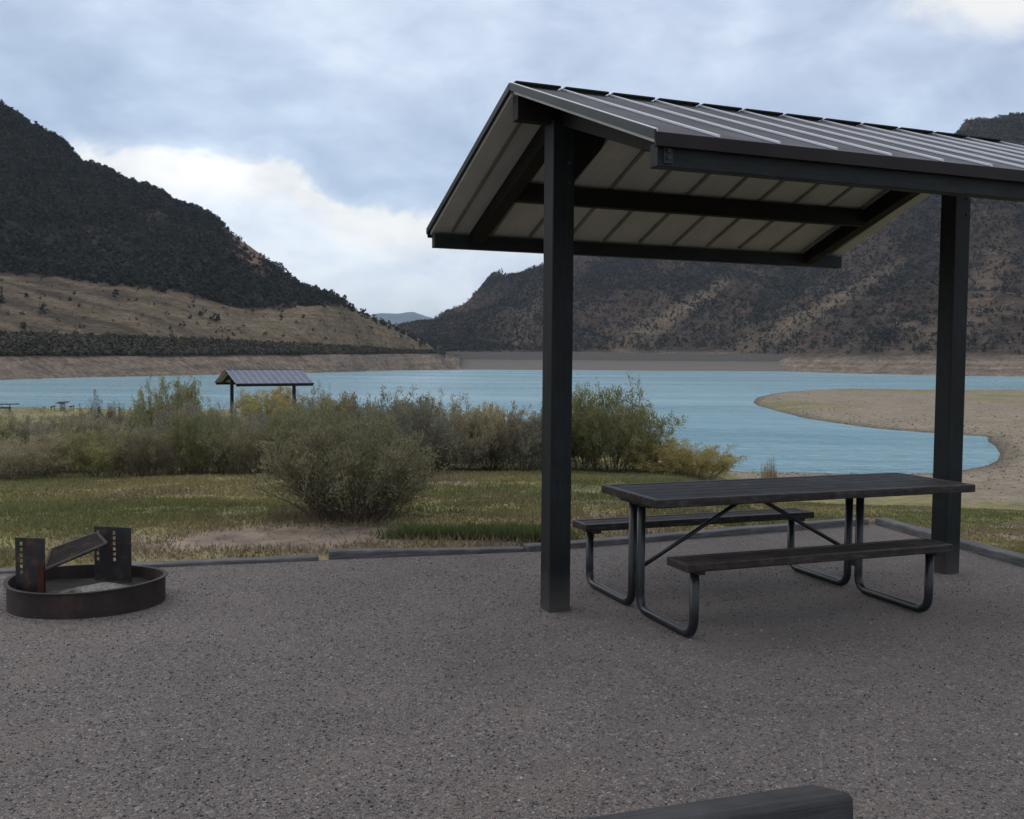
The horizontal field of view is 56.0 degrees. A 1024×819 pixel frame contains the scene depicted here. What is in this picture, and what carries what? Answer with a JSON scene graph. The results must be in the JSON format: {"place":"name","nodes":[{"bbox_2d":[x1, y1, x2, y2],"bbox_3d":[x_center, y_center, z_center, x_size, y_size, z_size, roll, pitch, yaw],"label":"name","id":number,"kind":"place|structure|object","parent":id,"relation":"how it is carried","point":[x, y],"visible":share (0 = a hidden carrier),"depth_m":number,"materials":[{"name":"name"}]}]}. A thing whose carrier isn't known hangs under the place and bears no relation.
{"place":"outdoors","nodes":[
{"label":"outdoors","id":0,"kind":"place"},
{"bbox_2d":[0,111,459,379],"bbox_3d":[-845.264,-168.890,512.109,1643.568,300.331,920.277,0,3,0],"label":"hill","id":1,"kind":"structure","parent":0,"point":[88,297],"depth_m":365.53,"materials":[{"name":"soil"}]},
{"bbox_2d":[0,99,425,344],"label":"juniper woodland","id":2,"kind":"object","parent":1,"relation":"on","point":[184,246],"visible":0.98,"depth_m":477.32,"materials":[{"name":"green plant"}]},
{"bbox_2d":[0,272,437,355],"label":"shoreline scrub","id":3,"kind":"object","parent":1,"relation":"on","point":[29,342],"visible":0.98,"depth_m":309.61,"materials":[{"name":"green plant"}]},
{"bbox_2d":[439,349,445,357],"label":"intake tower","id":4,"kind":"structure","parent":1,"relation":"on","point":[442,352],"depth_m":507.26,"materials":[{"name":"grey concrete"}]},
{"bbox_2d":[370,312,433,325],"bbox_3d":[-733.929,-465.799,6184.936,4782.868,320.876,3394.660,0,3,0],"label":"mountains","id":5,"kind":"structure","parent":0,"point":[399,318],"depth_m":6071.57,"materials":[{"name":"stone"}]},
{"bbox_2d":[0,524,1023,818],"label":"gravel pad","id":6,"kind":"object","parent":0,"point":[980,572],"visible":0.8,"depth_m":4.62,"materials":[{"name":"gravel"}]},
{"bbox_2d":[3,526,167,619],"bbox_3d":[-2.740,1.047,6.215,0.992,0.498,0.853,0,3,0],"label":"fire ring","id":7,"kind":"object","parent":6,"relation":"on","point":[104,585],"visible":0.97,"depth_m":6.10,"materials":[{"name":"metal"}]},
{"bbox_2d":[1,558,1020,818],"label":"pebbles","id":8,"kind":"object","parent":6,"relation":"on","point":[489,692],"visible":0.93,"depth_m":4.42,"materials":[{"name":"stone"}]},
{"bbox_2d":[0,554,1023,818],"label":"loose stones","id":9,"kind":"object","parent":6,"relation":"on","point":[512,704],"visible":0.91,"depth_m":4.42,"materials":[{"name":"grey gravel"}]},
{"bbox_2d":[581,785,852,818],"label":"parking stop","id":10,"kind":"object","parent":6,"relation":"on","point":[810,802],"visible":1,"depth_m":3.14,"materials":[{"name":"grey concrete"}]},
{"bbox_2d":[426,81,1023,612],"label":"picnic shelter","id":11,"kind":"object","parent":6,"relation":"on","point":[556,177],"visible":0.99,"depth_m":6.58,"materials":[{"name":"grey metal"}]},
{"bbox_2d":[572,472,975,636],"bbox_3d":[1.861,0.884,6.500,2.484,0.760,1.570,-1,3,-20],"label":"picnic table","id":12,"kind":"object","parent":6,"relation":"on","point":[640,498],"visible":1,"depth_m":6.19,"materials":[{"name":"black metal"}]},
{"bbox_2d":[0,370,1023,473],"bbox_3d":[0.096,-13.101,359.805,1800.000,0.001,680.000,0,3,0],"label":"water","id":13,"kind":"structure","parent":0,"point":[721,409],"depth_m":139.86,"materials":[{"name":"blue liquid"}]},
{"bbox_2d":[0,459,1023,567],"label":"meadow grass","id":14,"kind":"structure","parent":0,"point":[503,531],"depth_m":10.42,"materials":[{"name":"green plant"}]},
{"bbox_2d":[0,388,1023,567],"bbox_3d":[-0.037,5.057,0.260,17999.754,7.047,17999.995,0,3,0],"label":"ground","id":15,"kind":"structure","parent":0,"point":[1008,401],"depth_m":26.21,"materials":[{"name":"soil"}]},
{"bbox_2d":[0,403,19,411],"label":"picnic table","id":16,"kind":"object","parent":15,"relation":"on","point":[2,407],"visible":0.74,"depth_m":78.16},
{"bbox_2d":[0,412,23,447],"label":"sagebrush","id":17,"kind":"object","parent":15,"relation":"on","point":[11,424],"visible":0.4,"depth_m":17.16,"materials":[{"name":"green plant"}]},
{"bbox_2d":[0,408,54,446],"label":"sagebrush","id":18,"kind":"object","parent":15,"relation":"on","point":[24,420],"visible":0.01,"depth_m":27.35,"materials":[{"name":"green plant"}]},
{"bbox_2d":[0,432,89,479],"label":"sagebrush","id":19,"kind":"object","parent":15,"relation":"on","point":[10,454],"visible":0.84,"depth_m":14.86,"materials":[{"name":"green plant"}]},
{"bbox_2d":[0,406,89,476],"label":"sagebrush","id":20,"kind":"object","parent":15,"relation":"on","point":[35,431],"visible":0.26,"depth_m":17.53,"materials":[{"name":"green plant"}]},
{"bbox_2d":[50,401,74,410],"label":"picnic table","id":21,"kind":"object","parent":15,"relation":"on","point":[61,402],"visible":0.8,"depth_m":75.34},
{"bbox_2d":[43,407,91,432],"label":"sagebrush","id":22,"kind":"object","parent":15,"relation":"on","point":[81,413],"visible":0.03,"depth_m":28.33,"materials":[{"name":"green plant"}]},
{"bbox_2d":[19,404,134,471],"bbox_3d":[-8.602,0.594,18.989,2.276,1.455,2.616,-1,3,-21],"label":"sagebrush","id":23,"kind":"object","parent":15,"relation":"on","point":[97,423],"visible":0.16,"depth_m":18.76,"materials":[{"name":"green plant"}]},
{"bbox_2d":[51,421,143,477],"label":"sagebrush","id":24,"kind":"object","parent":15,"relation":"on","point":[93,461],"visible":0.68,"depth_m":14.98,"materials":[{"name":"green plant"}]},
{"bbox_2d":[79,389,135,436],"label":"sagebrush","id":25,"kind":"object","parent":15,"relation":"on","point":[112,412],"visible":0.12,"depth_m":22.95,"materials":[{"name":"green plant"}]},
{"bbox_2d":[103,402,147,433],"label":"sagebrush","id":26,"kind":"object","parent":15,"relation":"on","point":[128,420],"visible":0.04,"depth_m":26.71,"materials":[{"name":"green plant"}]},
{"bbox_2d":[99,421,201,476],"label":"sagebrush","id":27,"kind":"object","parent":15,"relation":"on","point":[158,455],"visible":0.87,"depth_m":15.01,"materials":[{"name":"green plant"}]},
{"bbox_2d":[0,554,317,573],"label":"edging timber","id":28,"kind":"object","parent":15,"relation":"on","point":[248,560],"visible":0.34,"depth_m":7.41,"materials":[{"name":"grey wood"}]},
{"bbox_2d":[128,364,205,463],"bbox_3d":[-7.865,0.130,22.069,1.689,2.564,2.018,-1,3,-19],"label":"tall bush","id":29,"kind":"object","parent":15,"relation":"on","point":[186,394],"visible":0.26,"depth_m":21.79,"materials":[{"name":"green plant"}]},
{"bbox_2d":[128,394,232,474],"bbox_3d":[-5.875,0.483,17.011,1.843,1.566,2.079,0,3,-1],"label":"sagebrush","id":30,"kind":"object","parent":15,"relation":"on","point":[159,426],"visible":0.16,"depth_m":16.80,"materials":[{"name":"green plant"}]},
{"bbox_2d":[178,401,223,421],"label":"sagebrush","id":31,"kind":"object","parent":15,"relation":"on","point":[201,410],"visible":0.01,"depth_m":26.54,"materials":[{"name":"green plant"}]},
{"bbox_2d":[162,403,253,474],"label":"sagebrush","id":32,"kind":"object","parent":15,"relation":"on","point":[189,458],"visible":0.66,"depth_m":15.34,"materials":[{"name":"green plant"}]},
{"bbox_2d":[190,397,277,471],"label":"sagebrush","id":33,"kind":"object","parent":15,"relation":"on","point":[250,415],"visible":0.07,"depth_m":17.83,"materials":[{"name":"green plant"}]},
{"bbox_2d":[214,400,254,426],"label":"sagebrush","id":34,"kind":"object","parent":15,"relation":"on","point":[232,411],"visible":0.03,"depth_m":30.15,"materials":[{"name":"green plant"}]},
{"bbox_2d":[195,417,284,474],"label":"sagebrush","id":35,"kind":"object","parent":15,"relation":"on","point":[234,448],"visible":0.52,"depth_m":15.08,"materials":[{"name":"green plant"}]},
{"bbox_2d":[215,369,313,415],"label":"picnic shelter","id":36,"kind":"object","parent":15,"relation":"on","point":[257,377],"visible":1,"depth_m":48.24,"materials":[{"name":"grey metal"}]},
{"bbox_2d":[226,386,307,418],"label":"tall bush","id":37,"kind":"object","parent":15,"relation":"on","point":[279,399],"visible":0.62,"depth_m":55.96,"materials":[{"name":"green plant"}]},
{"bbox_2d":[239,399,315,471],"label":"sagebrush","id":38,"kind":"object","parent":15,"relation":"on","point":[260,420],"visible":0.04,"depth_m":17.01,"materials":[{"name":"green plant"}]},
{"bbox_2d":[261,497,345,521],"bbox_3d":[-2.051,0.969,9.268,0.880,0.232,0.809,1,3,6],"label":"dead brush","id":39,"kind":"object","parent":15,"relation":"on","point":[287,512],"visible":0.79,"depth_m":9.24,"materials":[{"name":"brown plant"}]},
{"bbox_2d":[292,379,330,414],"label":"sagebrush","id":40,"kind":"object","parent":15,"relation":"on","point":[313,401],"visible":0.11,"depth_m":29.89,"materials":[{"name":"green plant"}]},
{"bbox_2d":[253,398,388,473],"bbox_3d":[-3.142,0.427,15.188,2.199,1.367,1.771,2,4,32],"label":"sagebrush","id":41,"kind":"object","parent":15,"relation":"on","point":[279,421],"visible":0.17,"depth_m":14.94,"materials":[{"name":"green plant"}]},
{"bbox_2d":[288,386,366,423],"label":"sagebrush","id":42,"kind":"object","parent":15,"relation":"on","point":[314,391],"visible":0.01,"depth_m":17.31,"materials":[{"name":"green plant"}]},
{"bbox_2d":[311,393,354,414],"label":"sagebrush","id":43,"kind":"object","parent":15,"relation":"on","point":[323,402],"visible":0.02,"depth_m":27.04,"materials":[{"name":"green plant"}]},
{"bbox_2d":[245,396,453,523],"bbox_3d":[-1.529,0.493,9.343,2.218,1.227,1.916,3,4,40],"label":"rabbitbrush","id":44,"kind":"object","parent":15,"relation":"on","point":[396,475],"visible":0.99,"depth_m":9.05,"materials":[{"name":"green plant"}]},
{"bbox_2d":[315,384,400,427],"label":"sagebrush","id":45,"kind":"object","parent":15,"relation":"on","point":[353,401],"visible":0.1,"depth_m":16.95,"materials":[{"name":"green plant"}]},
{"bbox_2d":[337,393,444,468],"bbox_3d":[-2.087,0.475,16.831,2.077,1.573,2.146,0,3,-1],"label":"sagebrush","id":46,"kind":"object","parent":15,"relation":"on","point":[351,406],"visible":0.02,"depth_m":16.35,"materials":[{"name":"green plant"}]},
{"bbox_2d":[341,384,469,467],"bbox_3d":[-1.759,0.363,15.486,2.129,1.563,1.857,0,3,-6],"label":"sagebrush","id":47,"kind":"object","parent":15,"relation":"on","point":[431,435],"visible":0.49,"depth_m":15.42,"materials":[{"name":"green plant"}]},
{"bbox_2d":[328,546,523,559],"bbox_3d":[-0.689,1.195,7.855,1.585,0.163,0.137,0,3,-12],"label":"edging timber","id":48,"kind":"object","parent":15,"relation":"on","point":[346,553],"visible":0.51,"depth_m":7.77,"materials":[{"name":"grey wood"}]},
{"bbox_2d":[392,388,463,469],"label":"sagebrush","id":49,"kind":"object","parent":15,"relation":"on","point":[439,403],"visible":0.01,"depth_m":17.46,"materials":[{"name":"green plant"}]},
{"bbox_2d":[424,393,504,470],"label":"sagebrush","id":50,"kind":"object","parent":15,"relation":"on","point":[478,446],"visible":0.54,"depth_m":16.39,"materials":[{"name":"green plant"}]},
{"bbox_2d":[450,400,503,459],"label":"sagebrush","id":51,"kind":"object","parent":15,"relation":"on","point":[484,402],"visible":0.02,"depth_m":24.62,"materials":[{"name":"green plant"}]},
{"bbox_2d":[450,396,531,470],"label":"sagebrush","id":52,"kind":"object","parent":15,"relation":"on","point":[498,430],"visible":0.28,"depth_m":16.78,"materials":[{"name":"green plant"}]},
{"bbox_2d":[463,401,541,471],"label":"sagebrush","id":53,"kind":"object","parent":15,"relation":"on","point":[527,443],"visible":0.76,"depth_m":16.71,"materials":[{"name":"green plant"}]},
{"bbox_2d":[513,407,579,470],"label":"sagebrush","id":54,"kind":"object","parent":15,"relation":"on","point":[574,431],"visible":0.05,"depth_m":17.31,"materials":[{"name":"green plant"}]},
{"bbox_2d":[571,391,625,469],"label":"tall bush","id":55,"kind":"object","parent":15,"relation":"on","point":[575,457],"visible":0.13,"depth_m":17.62,"materials":[{"name":"green plant"}]},
{"bbox_2d":[438,351,789,371],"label":"earth dam","id":56,"kind":"structure","parent":15,"relation":"on","point":[616,361],"depth_m":540.25,"materials":[{"name":"brown soil"}]},
{"bbox_2d":[571,372,688,472],"bbox_3d":[1.799,0.236,17.573,2.616,1.982,2.167,3,4,40],"label":"tall bush","id":57,"kind":"object","parent":15,"relation":"on","point":[639,418],"visible":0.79,"depth_m":17.14,"materials":[{"name":"green plant"}]},
{"bbox_2d":[616,419,670,472],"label":"tall bush","id":58,"kind":"object","parent":15,"relation":"on","point":[644,453],"visible":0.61,"depth_m":17.06,"materials":[{"name":"green plant"}]},
{"bbox_2d":[629,434,747,479],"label":"bush","id":59,"kind":"object","parent":15,"relation":"on","point":[675,459],"visible":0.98,"depth_m":16.84,"materials":[{"name":"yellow plant"}]},
{"bbox_2d":[523,517,867,551],"bbox_3d":[1.786,1.167,8.750,3.649,0.161,0.138,-1,3,-23],"label":"edging timber","id":60,"kind":"object","parent":15,"relation":"on","point":[709,533],"visible":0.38,"depth_m":8.70,"materials":[{"name":"grey wood"}]},
{"bbox_2d":[760,462,775,508],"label":"dry weed","id":61,"kind":"object","parent":15,"relation":"on","point":[765,476],"visible":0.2,"depth_m":18.62,"materials":[{"name":"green plant"}]},
{"bbox_2d":[767,457,776,508],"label":"dry weed","id":62,"kind":"object","parent":15,"relation":"on","point":[770,468],"visible":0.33,"depth_m":18.07,"materials":[{"name":"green plant"}]},
{"bbox_2d":[726,389,1023,501],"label":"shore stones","id":63,"kind":"object","parent":15,"relation":"on","point":[925,431],"visible":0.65,"depth_m":63.98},
{"bbox_2d":[875,518,1023,567],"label":"edging timber","id":64,"kind":"object","parent":15,"relation":"on","point":[999,554],"visible":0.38,"depth_m":8.15,"materials":[{"name":"grey wood"}]},
{"bbox_2d":[0,0,1023,317],"label":"sky","id":65,"kind":"structure","parent":0,"point":[328,136],"materials":[{"name":"white"}]},
{"bbox_2d":[397,113,1023,376],"bbox_3d":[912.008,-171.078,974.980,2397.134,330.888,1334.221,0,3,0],"label":"hill","id":66,"kind":"structure","parent":0,"point":[994,361],"depth_m":634.89,"materials":[{"name":"soil"}]},
{"bbox_2d":[395,112,1023,353],"bbox_3d":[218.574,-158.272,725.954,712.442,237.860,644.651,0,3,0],"label":"juniper woodland","id":67,"kind":"object","parent":66,"relation":"on","point":[445,340],"visible":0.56,"depth_m":691.91,"materials":[{"name":"green plant"}]}
]}

